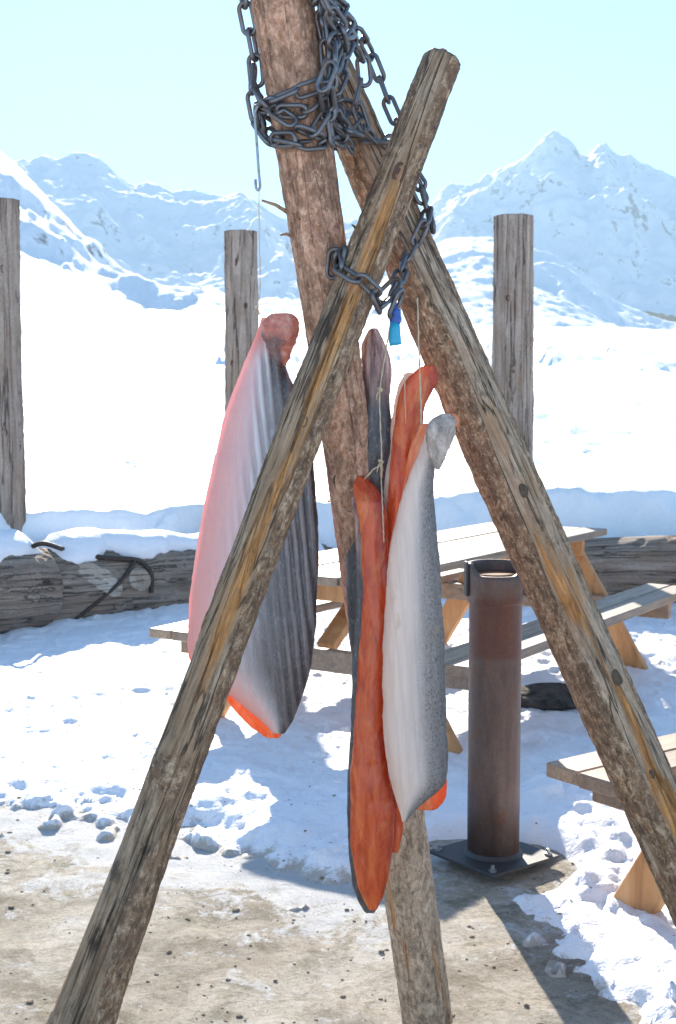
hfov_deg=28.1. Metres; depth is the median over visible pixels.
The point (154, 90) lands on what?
sky
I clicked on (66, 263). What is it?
mountain
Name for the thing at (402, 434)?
salmon fillet
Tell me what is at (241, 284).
fence post
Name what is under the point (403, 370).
twine
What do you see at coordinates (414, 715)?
salmon fillet
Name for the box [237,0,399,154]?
steel chain
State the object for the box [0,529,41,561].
snow cap
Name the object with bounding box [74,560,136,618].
wire cable
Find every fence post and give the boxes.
[0,197,25,531]
[224,229,258,411]
[491,213,533,458]
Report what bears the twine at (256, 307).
hanging from the steel hook
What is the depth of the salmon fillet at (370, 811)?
2.78 m
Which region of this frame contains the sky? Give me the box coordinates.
[0,0,675,221]
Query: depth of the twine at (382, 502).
2.73 m
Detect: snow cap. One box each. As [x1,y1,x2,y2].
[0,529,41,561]
[37,527,324,564]
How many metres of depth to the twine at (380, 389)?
2.74 m
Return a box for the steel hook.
[253,106,260,191]
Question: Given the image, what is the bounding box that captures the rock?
[521,682,576,710]
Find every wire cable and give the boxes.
[31,541,153,592]
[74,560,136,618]
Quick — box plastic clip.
[389,302,401,345]
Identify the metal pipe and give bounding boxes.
[430,559,558,878]
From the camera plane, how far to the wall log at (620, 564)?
9.00 m
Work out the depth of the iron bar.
8.39 m
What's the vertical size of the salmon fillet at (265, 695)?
0.890 m
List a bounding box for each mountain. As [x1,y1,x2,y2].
[0,151,371,323]
[14,152,440,300]
[368,237,675,330]
[419,130,675,321]
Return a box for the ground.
[0,805,641,1023]
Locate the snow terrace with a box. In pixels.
[0,598,675,1023]
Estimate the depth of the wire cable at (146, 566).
8.98 m
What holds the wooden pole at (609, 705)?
on the ground
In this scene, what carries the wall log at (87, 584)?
on the ground
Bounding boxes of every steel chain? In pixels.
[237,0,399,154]
[325,172,435,318]
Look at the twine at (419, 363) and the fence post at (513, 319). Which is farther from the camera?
the fence post at (513, 319)
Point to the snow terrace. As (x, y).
(86, 704)
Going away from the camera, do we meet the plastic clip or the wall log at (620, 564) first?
the plastic clip
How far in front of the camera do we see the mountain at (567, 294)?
1658.53 m
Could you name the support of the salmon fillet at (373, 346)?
hanging from the twine at (380, 389)
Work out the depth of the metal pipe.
4.27 m
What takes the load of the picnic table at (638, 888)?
on the ground
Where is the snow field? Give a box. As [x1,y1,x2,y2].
[0,306,675,548]
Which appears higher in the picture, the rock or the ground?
the rock
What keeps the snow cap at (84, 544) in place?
on the wall log at (87, 584)
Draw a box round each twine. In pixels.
[253,191,263,319]
[327,323,389,501]
[380,463,384,542]
[400,306,405,423]
[416,297,421,423]
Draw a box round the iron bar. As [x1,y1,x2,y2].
[42,580,50,585]
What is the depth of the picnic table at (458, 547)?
6.68 m
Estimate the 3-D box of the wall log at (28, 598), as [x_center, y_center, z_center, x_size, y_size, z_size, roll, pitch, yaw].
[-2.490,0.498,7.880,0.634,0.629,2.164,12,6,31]
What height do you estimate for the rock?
0.120 m
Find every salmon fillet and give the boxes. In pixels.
[187,313,318,737]
[346,328,391,674]
[347,476,394,912]
[382,412,459,821]
[384,365,437,852]
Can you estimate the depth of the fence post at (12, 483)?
8.89 m
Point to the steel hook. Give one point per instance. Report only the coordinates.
(258, 189)
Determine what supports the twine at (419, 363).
hanging from the steel chain at (394, 281)
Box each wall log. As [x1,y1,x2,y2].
[0,550,63,633]
[38,544,332,620]
[449,535,675,602]
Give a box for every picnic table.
[149,522,675,753]
[546,733,675,913]
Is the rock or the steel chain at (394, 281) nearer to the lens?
the steel chain at (394, 281)
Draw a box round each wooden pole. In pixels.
[46,47,460,1023]
[250,0,452,1023]
[323,39,675,926]
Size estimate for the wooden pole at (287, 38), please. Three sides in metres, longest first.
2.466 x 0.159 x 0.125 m
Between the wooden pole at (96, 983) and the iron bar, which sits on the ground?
the wooden pole at (96, 983)

